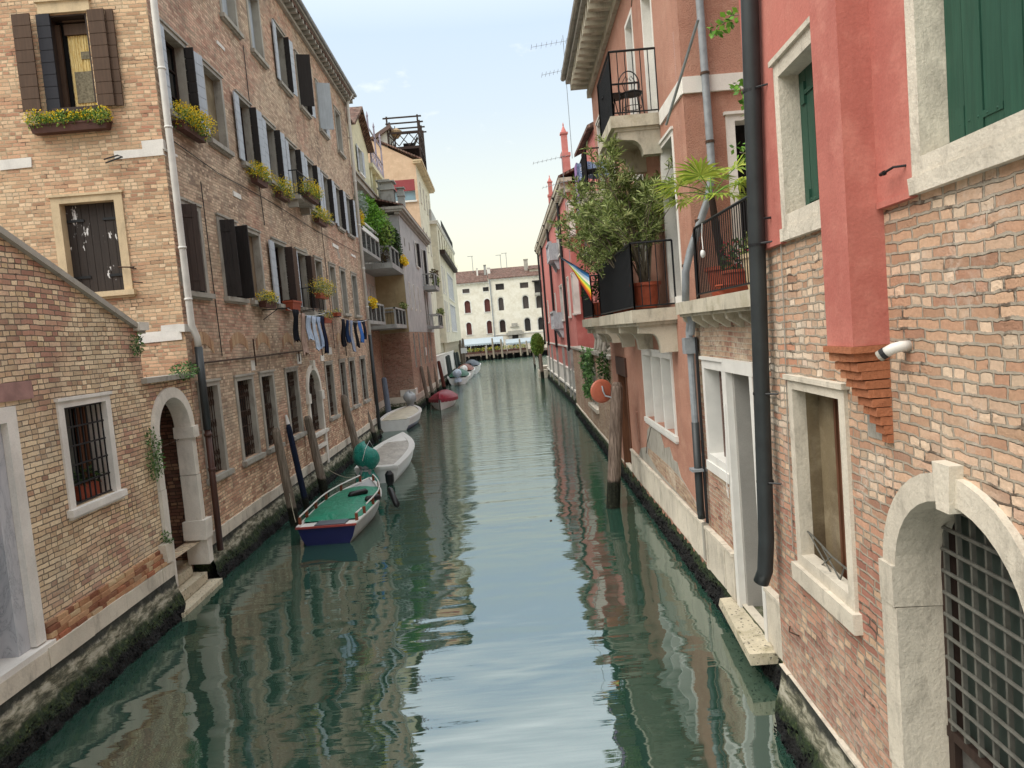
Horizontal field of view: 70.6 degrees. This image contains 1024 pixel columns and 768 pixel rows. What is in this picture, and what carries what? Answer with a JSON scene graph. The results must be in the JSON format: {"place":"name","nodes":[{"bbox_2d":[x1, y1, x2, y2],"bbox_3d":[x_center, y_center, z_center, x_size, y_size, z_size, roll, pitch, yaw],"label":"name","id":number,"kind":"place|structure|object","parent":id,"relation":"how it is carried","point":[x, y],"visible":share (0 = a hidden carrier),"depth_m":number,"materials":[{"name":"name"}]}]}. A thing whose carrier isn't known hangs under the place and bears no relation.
{"place":"outdoors","nodes":[
{"label":"outdoors","id":0,"kind":"place"},
{"bbox_2d":[17,355,797,767],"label":"canal water","id":1,"kind":"structure","parent":0,"point":[513,593],"depth_m":10.54,"materials":[{"name":"green liquid"}]},
{"bbox_2d":[0,226,187,767],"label":"garden house","id":2,"kind":"structure","parent":1,"relation":"in","point":[92,603],"depth_m":9.88,"materials":[{"name":"brown brick"}]},
{"bbox_2d":[0,406,55,683],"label":"doorway","id":3,"kind":"structure","parent":2,"relation":"in","point":[17,650],"depth_m":8.81,"materials":[{"name":"white stone"}]},
{"bbox_2d":[73,463,104,500],"bbox_3d":[-6.282,1.420,10.673,0.297,0.496,0.746,-5,4,-1],"label":"flower pot","id":4,"kind":"object","parent":2,"relation":"on","point":[87,488],"visible":0.63,"depth_m":10.61,"materials":[{"name":"ceramic"}]},
{"bbox_2d":[53,391,127,520],"bbox_3d":[-6.264,1.003,10.551,0.390,1.680,1.450,-5,4,-1],"label":"window","id":5,"kind":"structure","parent":2,"relation":"in","point":[85,422],"depth_m":10.70,"materials":[{"name":"white stone"}]},
{"bbox_2d":[144,426,165,481],"bbox_3d":[-6.088,1.207,12.337,0.323,0.989,0.467,-7,4,-23],"label":"weed","id":6,"kind":"object","parent":2,"relation":"attached to","point":[156,457],"visible":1,"depth_m":12.28,"materials":[{"name":"plant"}]},
{"bbox_2d":[141,372,222,617],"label":"water gate","id":7,"kind":"structure","parent":1,"relation":"in","point":[186,521],"depth_m":13.96,"materials":[{"name":"white stone"}]},
{"bbox_2d":[168,360,199,380],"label":"weed","id":8,"kind":"object","parent":7,"relation":"on","point":[183,368],"visible":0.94,"depth_m":13.71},
{"bbox_2d":[0,0,382,579],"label":"brick palace","id":9,"kind":"structure","parent":1,"relation":"on","point":[143,209],"depth_m":15.86,"materials":[{"name":"brown brick"}]},
{"bbox_2d":[10,0,123,116],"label":"window","id":10,"kind":"structure","parent":9,"relation":"in","point":[64,45],"depth_m":13.68,"materials":[{"name":"wood"}]},
{"bbox_2d":[22,103,113,135],"bbox_3d":[-8.370,-5.007,13.652,1.627,0.465,0.471,-5,4,-1],"label":"flower box","id":11,"kind":"object","parent":9,"relation":"attached to","point":[73,122],"visible":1,"depth_m":13.61,"materials":[{"name":"green plant"}]},
{"bbox_2d":[47,190,136,298],"bbox_3d":[-8.106,-2.658,14.031,1.483,2.043,0.350,-5,4,-1],"label":"window","id":12,"kind":"structure","parent":9,"relation":"in","point":[91,241],"depth_m":14.09,"materials":[{"name":"wood"}]},
{"bbox_2d":[159,17,209,132],"bbox_3d":[-6.868,-6.236,14.882,0.433,1.930,1.822,-5,4,-1],"label":"window","id":13,"kind":"structure","parent":9,"relation":"in","point":[184,66],"depth_m":15.25,"materials":[{"name":"wood"}]},
{"bbox_2d":[170,99,217,143],"bbox_3d":[-6.582,-5.424,14.923,0.734,0.648,1.565,-5,4,-1],"label":"flower box","id":14,"kind":"object","parent":9,"relation":"attached to","point":[188,126],"visible":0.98,"depth_m":14.74,"materials":[{"name":"green plant"}]},
{"bbox_2d":[180,196,215,300],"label":"window","id":15,"kind":"structure","parent":9,"relation":"in","point":[191,211],"depth_m":14.49,"materials":[{"name":"wood"}]},
{"bbox_2d":[196,378,234,485],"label":"window","id":16,"kind":"structure","parent":9,"relation":"in","point":[219,444],"depth_m":15.48,"materials":[{"name":"grey stone"}]},
{"bbox_2d":[202,57,234,158],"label":"window","id":17,"kind":"structure","parent":9,"relation":"in","point":[212,78],"depth_m":17.17,"materials":[{"name":"grey stone"}]},
{"bbox_2d":[219,0,243,39],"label":"window","id":18,"kind":"structure","parent":9,"relation":"in","point":[228,8],"depth_m":18.71,"materials":[{"name":"grey stone"}]},
{"bbox_2d":[214,212,254,304],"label":"window","id":19,"kind":"structure","parent":9,"relation":"in","point":[233,240],"depth_m":16.52,"materials":[{"name":"wood"}]},
{"bbox_2d":[232,89,266,175],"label":"window","id":20,"kind":"structure","parent":9,"relation":"in","point":[249,126],"depth_m":19.30,"materials":[{"name":"grey stone"}]},
{"bbox_2d":[233,373,266,467],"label":"window","id":21,"kind":"structure","parent":9,"relation":"in","point":[244,387],"depth_m":17.49,"materials":[{"name":"grey stone"}]},
{"bbox_2d":[242,224,265,306],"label":"window","id":22,"kind":"structure","parent":9,"relation":"in","point":[254,235],"depth_m":19.13,"materials":[{"name":"grey stone"}]},
{"bbox_2d":[246,0,269,69],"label":"window","id":23,"kind":"structure","parent":9,"relation":"in","point":[252,6],"depth_m":20.88,"materials":[{"name":"grey stone"}]},
{"bbox_2d":[245,160,273,188],"bbox_3d":[-6.667,-5.542,19.078,0.610,0.593,1.272,-5,4,-1],"label":"flower box","id":24,"kind":"object","parent":9,"relation":"attached to","point":[257,179],"visible":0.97,"depth_m":18.87,"materials":[{"name":"yellow plant"}]},
{"bbox_2d":[255,289,278,308],"bbox_3d":[-6.341,-2.222,18.793,0.476,0.476,1.114,-5,4,-1],"label":"flower box","id":25,"kind":"object","parent":9,"relation":"attached to","point":[270,303],"visible":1,"depth_m":18.62,"materials":[{"name":"yellow plant"}]},
{"bbox_2d":[258,369,285,454],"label":"window","id":26,"kind":"structure","parent":9,"relation":"in","point":[269,407],"depth_m":19.16,"materials":[{"name":"grey stone"}]},
{"bbox_2d":[262,115,289,190],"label":"window","id":27,"kind":"structure","parent":9,"relation":"in","point":[274,140],"depth_m":21.45,"materials":[{"name":"grey stone"}]},
{"bbox_2d":[271,18,297,98],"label":"window","id":28,"kind":"structure","parent":9,"relation":"in","point":[283,47],"depth_m":23.45,"materials":[{"name":"grey stone"}]},
{"bbox_2d":[272,175,297,202],"bbox_3d":[-6.705,-5.698,21.139,0.791,0.696,1.438,-5,4,-1],"label":"flower box","id":29,"kind":"object","parent":9,"relation":"attached to","point":[284,196],"visible":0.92,"depth_m":20.99,"materials":[{"name":"yellow plant"}]},
{"bbox_2d":[268,236,301,309],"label":"window","id":30,"kind":"structure","parent":9,"relation":"in","point":[283,259],"depth_m":21.48,"materials":[{"name":"wood"}]},
{"bbox_2d":[262,307,327,319],"bbox_3d":[-6.231,-1.992,21.129,0.725,0.274,4.329,-5,4,-1],"label":"washing line","id":31,"kind":"object","parent":9,"relation":"attached to","point":[275,309],"visible":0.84,"depth_m":18.98,"materials":[{"name":"brown plastic"}]},
{"bbox_2d":[301,313,309,355],"bbox_3d":[-5.898,-1.403,20.577,0.139,1.215,0.428,-5,4,-1],"label":"washing","id":32,"kind":"object","parent":31,"relation":"hanging from","point":[304,343],"visible":1,"depth_m":20.46,"materials":[{"name":"fabric"}]},
{"bbox_2d":[283,366,307,440],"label":"window","id":33,"kind":"structure","parent":9,"relation":"in","point":[290,373],"depth_m":21.53,"materials":[{"name":"grey stone"}]},
{"bbox_2d":[285,137,306,194],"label":"window","id":34,"kind":"structure","parent":9,"relation":"in","point":[295,158],"depth_m":23.69,"materials":[{"name":"grey stone"}]},
{"bbox_2d":[293,49,315,119],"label":"window","id":35,"kind":"structure","parent":9,"relation":"in","point":[305,93],"depth_m":24.94,"materials":[{"name":"wood"}]},
{"bbox_2d":[294,247,318,311],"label":"window","id":36,"kind":"structure","parent":9,"relation":"in","point":[306,264],"depth_m":23.83,"materials":[{"name":"grey stone"}]},
{"bbox_2d":[296,177,324,204],"bbox_3d":[-6.390,-6.158,23.045,0.753,0.721,1.886,-5,4,-1],"label":"flower box","id":37,"kind":"object","parent":9,"relation":"attached to","point":[311,196],"visible":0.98,"depth_m":22.77,"materials":[{"name":"yellow plant"}]},
{"bbox_2d":[304,155,323,214],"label":"window","id":38,"kind":"structure","parent":9,"relation":"in","point":[312,171],"depth_m":25.88,"materials":[{"name":"grey stone"}]},
{"bbox_2d":[306,365,328,437],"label":"arched window","id":39,"kind":"structure","parent":9,"relation":"in","point":[316,412],"depth_m":24.02,"materials":[{"name":"stone"}]},
{"bbox_2d":[305,276,335,299],"bbox_3d":[-6.195,-3.114,23.590,0.804,0.759,1.709,-5,4,-1],"label":"flower box","id":40,"kind":"object","parent":9,"relation":"attached to","point":[323,295],"visible":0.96,"depth_m":23.42,"materials":[{"name":"ceramic"}]},
{"bbox_2d":[310,205,332,227],"bbox_3d":[-6.782,-5.965,25.657,0.715,0.663,1.672,-5,4,-1],"label":"flower box","id":41,"kind":"object","parent":9,"relation":"attached to","point":[320,221],"visible":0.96,"depth_m":25.40,"materials":[{"name":"yellow plant"}]},
{"bbox_2d":[313,255,329,314],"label":"window","id":42,"kind":"structure","parent":9,"relation":"in","point":[318,261],"depth_m":25.96,"materials":[{"name":"grey stone"}]},
{"bbox_2d":[314,78,333,140],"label":"window","id":43,"kind":"structure","parent":9,"relation":"in","point":[323,95],"depth_m":27.76,"materials":[{"name":"grey stone"}]},
{"bbox_2d":[320,170,337,225],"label":"window","id":44,"kind":"structure","parent":9,"relation":"in","point":[329,200],"depth_m":28.20,"materials":[{"name":"grey stone"}]},
{"bbox_2d":[323,360,340,421],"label":"window","id":45,"kind":"structure","parent":9,"relation":"in","point":[328,365],"depth_m":26.24,"materials":[{"name":"grey stone"}]},
{"bbox_2d":[328,261,342,314],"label":"window","id":46,"kind":"structure","parent":9,"relation":"in","point":[331,266],"depth_m":28.12,"materials":[{"name":"grey stone"}]},
{"bbox_2d":[333,105,346,159],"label":"window","id":47,"kind":"structure","parent":9,"relation":"in","point":[337,114],"depth_m":31.81,"materials":[{"name":"grey stone"}]},
{"bbox_2d":[334,182,348,233],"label":"window","id":48,"kind":"structure","parent":9,"relation":"in","point":[342,225],"depth_m":30.30,"materials":[{"name":"grey stone"}]},
{"bbox_2d":[338,266,351,316],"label":"window","id":49,"kind":"structure","parent":9,"relation":"in","point":[342,273],"depth_m":30.00,"materials":[{"name":"grey stone"}]},
{"bbox_2d":[338,358,352,413],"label":"window","id":50,"kind":"structure","parent":9,"relation":"in","point":[342,366],"depth_m":28.46,"materials":[{"name":"grey stone"}]},
{"bbox_2d":[345,192,357,239],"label":"window","id":51,"kind":"structure","parent":9,"relation":"in","point":[352,233],"depth_m":32.39,"materials":[{"name":"grey stone"}]},
{"bbox_2d":[347,357,361,409],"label":"window","id":52,"kind":"structure","parent":9,"relation":"in","point":[351,361],"depth_m":30.34,"materials":[{"name":"grey stone"}]},
{"bbox_2d":[350,271,362,318],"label":"window","id":53,"kind":"structure","parent":9,"relation":"in","point":[353,275],"depth_m":32.40,"materials":[{"name":"grey stone"}]},
{"bbox_2d":[359,355,370,403],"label":"window","id":54,"kind":"structure","parent":9,"relation":"in","point":[362,362],"depth_m":32.78,"materials":[{"name":"grey stone"}]},
{"bbox_2d":[272,427,297,526],"bbox_3d":[-5.623,2.845,18.316,0.548,3.563,0.244,-5,4,-1],"label":"mooring pole","id":55,"kind":"object","parent":1,"relation":"in","point":[282,464],"visible":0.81,"depth_m":18.19,"materials":[{"name":"wood"}]},
{"bbox_2d":[285,415,309,509],"bbox_3d":[-5.881,2.669,20.203,0.549,3.687,0.180,-5,4,-1],"label":"mooring pole","id":56,"kind":"object","parent":1,"relation":"in","point":[300,480],"visible":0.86,"depth_m":20.11,"materials":[{"name":"wood"}]},
{"bbox_2d":[304,415,329,494],"bbox_3d":[-5.845,2.657,22.058,0.663,3.458,0.276,-5,4,-1],"label":"mooring pole","id":57,"kind":"object","parent":1,"relation":"in","point":[317,462],"visible":0.82,"depth_m":21.93,"materials":[{"name":"wood"}]},
{"bbox_2d":[295,474,399,545],"bbox_3d":[-3.948,3.124,18.585,1.909,0.912,4.550,-5,4,2],"label":"motor boat","id":58,"kind":"object","parent":1,"relation":"on","point":[326,521],"visible":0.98,"depth_m":17.16,"materials":[{"name":"wood"}]},
{"bbox_2d":[341,395,358,450],"bbox_3d":[-5.975,2.190,27.587,0.793,3.642,0.297,-5,4,-1],"label":"mooring pole","id":59,"kind":"object","parent":1,"relation":"in","point":[350,422],"visible":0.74,"depth_m":27.43,"materials":[{"name":"wood"}]},
{"bbox_2d":[345,106,406,417],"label":"yellow house","id":60,"kind":"structure","parent":1,"relation":"on","point":[368,174],"depth_m":43.27,"materials":[{"name":"white paint"}]},
{"bbox_2d":[356,143,365,178],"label":"window","id":61,"kind":"structure","parent":60,"relation":"in","point":[360,155],"depth_m":44.42,"materials":[{"name":"white paint"}]},
{"bbox_2d":[356,193,386,234],"bbox_3d":[-7.610,-9.132,39.051,1.452,2.280,4.817,-5,4,-1],"label":"climbing plant","id":62,"kind":"object","parent":60,"relation":"on","point":[374,219],"visible":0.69,"depth_m":38.23,"materials":[{"name":"green plant"}]},
{"bbox_2d":[375,208,395,251],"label":"climbing plant","id":63,"kind":"object","parent":60,"relation":"attached to","point":[383,241],"visible":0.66,"depth_m":40.80,"materials":[{"name":"green plant"}]},
{"bbox_2d":[353,432,414,485],"bbox_3d":[-4.322,2.503,25.576,1.640,1.898,6.727,-5,4,0],"label":"motor boat","id":64,"kind":"object","parent":1,"relation":"on","point":[387,461],"visible":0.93,"depth_m":23.08,"materials":[{"name":"white plastic"}]},
{"bbox_2d":[381,377,390,412],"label":"mooring pole","id":65,"kind":"object","parent":1,"relation":"in","point":[386,395],"visible":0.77,"depth_m":42.86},
{"bbox_2d":[380,390,421,431],"bbox_3d":[-5.856,1.401,39.041,1.940,1.815,5.164,-5,4,3],"label":"motor boat","id":66,"kind":"object","parent":1,"relation":"on","point":[404,417],"visible":0.97,"depth_m":37.70,"materials":[{"name":"plastic"}]},
{"bbox_2d":[370,179,442,410],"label":"grey house","id":67,"kind":"structure","parent":1,"relation":"on","point":[408,351],"depth_m":46.61,"materials":[{"name":"paint"}]},
{"bbox_2d":[429,390,457,410],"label":"motor boat","id":68,"kind":"object","parent":1,"relation":"on","point":[442,400],"visible":0.9,"depth_m":46.15,"materials":[{"name":"fabric"}]},
{"bbox_2d":[436,350,455,389],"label":"white wall","id":69,"kind":"structure","parent":1,"relation":"in","point":[441,358],"depth_m":71.22,"materials":[{"name":"paint"}]},
{"bbox_2d":[447,369,470,384],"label":"motor boat","id":70,"kind":"object","parent":1,"relation":"on","point":[460,376],"visible":0.98,"depth_m":68.54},
{"bbox_2d":[466,347,547,360],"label":"timber jetty","id":71,"kind":"object","parent":1,"relation":"in","point":[509,354],"visible":0.26,"depth_m":130.41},
{"bbox_2d":[461,336,503,347],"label":"awning","id":72,"kind":"object","parent":71,"relation":"on","point":[478,341],"visible":0.68,"depth_m":131.39,"materials":[{"name":"fabric"}]},
{"bbox_2d":[534,122,600,406],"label":"pink house","id":73,"kind":"structure","parent":1,"relation":"on","point":[564,330],"depth_m":45.71,"materials":[{"name":"paint"}]},
{"bbox_2d":[570,272,580,315],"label":"window","id":74,"kind":"structure","parent":73,"relation":"in","point":[574,281],"depth_m":37.83,"materials":[{"name":"white stone"}]},
{"bbox_2d":[571,346,612,456],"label":"brick garden wall","id":75,"kind":"structure","parent":1,"relation":"in","point":[592,414],"depth_m":29.00,"materials":[{"name":"red brick"}]},
{"bbox_2d":[578,345,595,399],"bbox_3d":[3.033,-0.437,29.069,0.563,2.230,3.905,-5,4,0],"label":"ivy","id":76,"kind":"object","parent":75,"relation":"attached to","point":[587,366],"visible":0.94,"depth_m":28.26,"materials":[{"name":"plant"}]},
{"bbox_2d":[595,350,610,382],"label":"ivy","id":77,"kind":"object","parent":75,"relation":"attached to","point":[605,369],"visible":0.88,"depth_m":22.94,"materials":[{"name":"green plant"}]},
{"bbox_2d":[606,382,622,508],"bbox_3d":[2.458,1.981,17.452,0.737,4.042,0.356,-5,4,-1],"label":"mooring pole","id":78,"kind":"object","parent":1,"relation":"in","point":[614,457],"visible":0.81,"depth_m":17.32,"materials":[{"name":"wood"}]},
{"bbox_2d":[590,379,610,402],"bbox_3d":[2.193,0.173,17.440,0.609,0.579,0.307,-5,4,-1],"label":"traffic mirror","id":79,"kind":"object","parent":78,"relation":"attached to","point":[600,390],"visible":0.96,"depth_m":17.44,"materials":[{"name":"metal"}]},
{"bbox_2d":[302,0,675,298],"label":"sky","id":80,"kind":"structure","parent":0,"point":[471,70],"materials":[{"name":"blue"}]},
{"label":"ground","id":81,"kind":"structure","parent":0,"visible":0},
{"bbox_2d":[368,114,443,354],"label":"peach house","id":82,"kind":"structure","parent":81,"relation":"on","point":[405,167],"depth_m":64.90,"materials":[{"name":"paint"}]},
{"bbox_2d":[394,179,416,202],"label":"window","id":83,"kind":"structure","parent":82,"relation":"in","point":[409,185],"depth_m":64.74,"materials":[{"name":"red stone"}]},
{"bbox_2d":[428,209,460,361],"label":"cream house","id":84,"kind":"structure","parent":81,"relation":"on","point":[447,302],"depth_m":81.79,"materials":[{"name":"white paint"}]},
{"bbox_2d":[456,265,492,339],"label":"waterfront palace","id":85,"kind":"structure","parent":81,"relation":"on","point":[474,304],"depth_m":136.36,"materials":[{"name":"paint"}]},
{"bbox_2d":[488,259,546,348],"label":"waterfront palace","id":86,"kind":"structure","parent":81,"relation":"on","point":[515,302],"depth_m":136.31,"materials":[{"name":"paint"}]},
{"bbox_2d":[538,365,547,377],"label":"landing","id":87,"kind":"object","parent":81,"relation":"on","point":[545,371],"visible":0.11,"depth_m":67.99,"materials":[{"name":"stone"}]},
{"bbox_2d":[530,332,543,369],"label":"topiary tree","id":88,"kind":"object","parent":87,"relation":"on","point":[537,344],"visible":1,"depth_m":68.11,"materials":[{"name":"green plant"}]},
{"bbox_2d":[560,0,782,690],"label":"orange house","id":89,"kind":"structure","parent":81,"relation":"on","point":[681,361],"depth_m":11.48,"materials":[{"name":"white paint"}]},
{"bbox_2d":[559,256,590,298],"bbox_3d":[1.698,-2.790,19.030,0.148,1.311,1.346,-7,5,-30],"label":"flag","id":90,"kind":"object","parent":89,"relation":"attached to","point":[582,275],"visible":1,"depth_m":18.82,"materials":[{"name":"fabric"}]},
{"bbox_2d":[550,206,633,313],"bbox_3d":[1.929,-2.823,16.721,1.992,2.478,2.130,-6,4,-22],"label":"potted oleander","id":91,"kind":"object","parent":89,"relation":"on","point":[594,257],"visible":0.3,"depth_m":16.49,"materials":[{"name":"plant"}]},
{"bbox_2d":[579,246,605,317],"bbox_3d":[2.362,-2.954,19.651,1.027,2.279,1.507,-5,4,-1],"label":"planter shrub","id":92,"kind":"object","parent":89,"relation":"on","point":[594,304],"visible":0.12,"depth_m":19.50,"materials":[{"name":"green plant"}]},
{"bbox_2d":[547,173,641,311],"bbox_3d":[1.878,-2.831,14.526,2.131,2.809,2.091,-6,4,-18],"label":"potted oleander","id":93,"kind":"object","parent":89,"relation":"on","point":[592,236],"visible":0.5,"depth_m":14.47,"materials":[{"name":"plant"}]},
{"bbox_2d":[564,133,675,308],"bbox_3d":[2.199,-2.966,12.979,2.372,3.237,2.133,-5,4,-1],"label":"potted oleander","id":94,"kind":"object","parent":89,"relation":"on","point":[636,212],"visible":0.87,"depth_m":12.77,"materials":[{"name":"plant"}]},
{"bbox_2d":[618,71,644,114],"bbox_3d":[2.128,-5.172,12.885,0.400,0.931,0.400,-5,4,-1],"label":"wrought chair","id":95,"kind":"object","parent":89,"relation":"on","point":[638,93],"visible":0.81,"depth_m":12.93,"materials":[{"name":"metal"}]},
{"bbox_2d":[624,8,638,113],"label":"window","id":96,"kind":"structure","parent":89,"relation":"in","point":[629,38],"depth_m":15.12,"materials":[{"name":"white stone"}]},
{"bbox_2d":[640,0,657,112],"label":"window","id":97,"kind":"structure","parent":89,"relation":"in","point":[646,7],"depth_m":13.33,"materials":[{"name":"white stone"}]},
{"bbox_2d":[641,349,700,443],"bbox_3d":[3.233,0.120,14.840,0.580,1.710,3.290,-5,4,1],"label":"window","id":98,"kind":"structure","parent":89,"relation":"in","point":[645,353],"depth_m":15.42,"materials":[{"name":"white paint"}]},
{"bbox_2d":[659,126,690,302],"bbox_3d":[2.837,-2.811,12.345,0.310,2.830,1.160,-5,4,1],"label":"window","id":99,"kind":"structure","parent":89,"relation":"in","point":[671,218],"depth_m":12.78,"materials":[{"name":"white stone"}]},
{"bbox_2d":[665,18,699,124],"bbox_3d":[2.176,-3.966,9.311,0.040,0.850,1.426,-5,4,-5],"label":"clothes pole","id":100,"kind":"object","parent":89,"relation":"attached to","point":[683,67],"visible":1,"depth_m":9.21,"materials":[{"name":"metal"}]},
{"bbox_2d":[647,154,746,295],"bbox_3d":[2.747,-2.227,9.991,1.821,2.052,1.752,-5,4,-1],"label":"fan palm","id":101,"kind":"object","parent":89,"relation":"on","point":[686,176],"visible":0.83,"depth_m":9.95,"materials":[{"name":"plant"}]},
{"bbox_2d":[699,356,738,484],"bbox_3d":[3.114,0.471,10.544,0.360,1.750,1.250,-5,4,1],"label":"window","id":102,"kind":"structure","parent":89,"relation":"in","point":[712,377],"depth_m":10.99,"materials":[{"name":"white paint"}]},
{"bbox_2d":[707,7,745,168],"bbox_3d":[2.494,-3.231,8.058,0.288,2.119,1.448,-5,4,-1],"label":"vine","id":103,"kind":"object","parent":89,"relation":"attached to","point":[719,33],"visible":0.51,"depth_m":8.04,"materials":[{"name":"green plant"}]},
{"bbox_2d":[718,237,747,289],"bbox_3d":[2.869,-1.518,9.188,0.482,0.733,0.498,-8,5,-42],"label":"flower pot","id":104,"kind":"object","parent":89,"relation":"on","point":[734,263],"visible":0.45,"depth_m":9.09,"materials":[{"name":"ceramic"}]},
{"bbox_2d":[723,110,747,266],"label":"window","id":105,"kind":"structure","parent":89,"relation":"in","point":[735,126],"depth_m":10.97,"materials":[{"name":"white stone"}]},
{"bbox_2d":[739,0,1023,767],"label":"red house","id":106,"kind":"structure","parent":81,"relation":"on","point":[884,146],"depth_m":4.77,"materials":[{"name":"brick"}]},
{"bbox_2d":[768,17,820,241],"bbox_3d":[2.446,-2.018,5.831,0.280,1.574,1.226,-5,4,2],"label":"window","id":107,"kind":"structure","parent":106,"relation":"in","point":[791,65],"depth_m":6.24,"materials":[{"name":"stone"}]},
{"bbox_2d":[782,374,862,635],"bbox_3d":[2.831,0.904,6.161,0.596,1.954,1.359,-5,4,-1],"label":"window","id":108,"kind":"structure","parent":106,"relation":"in","point":[825,567],"depth_m":6.45,"materials":[{"name":"stone"}]},
{"bbox_2d":[904,0,1023,195],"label":"window","id":109,"kind":"structure","parent":106,"relation":"in","point":[965,58],"depth_m":3.90,"materials":[{"name":"stone"}]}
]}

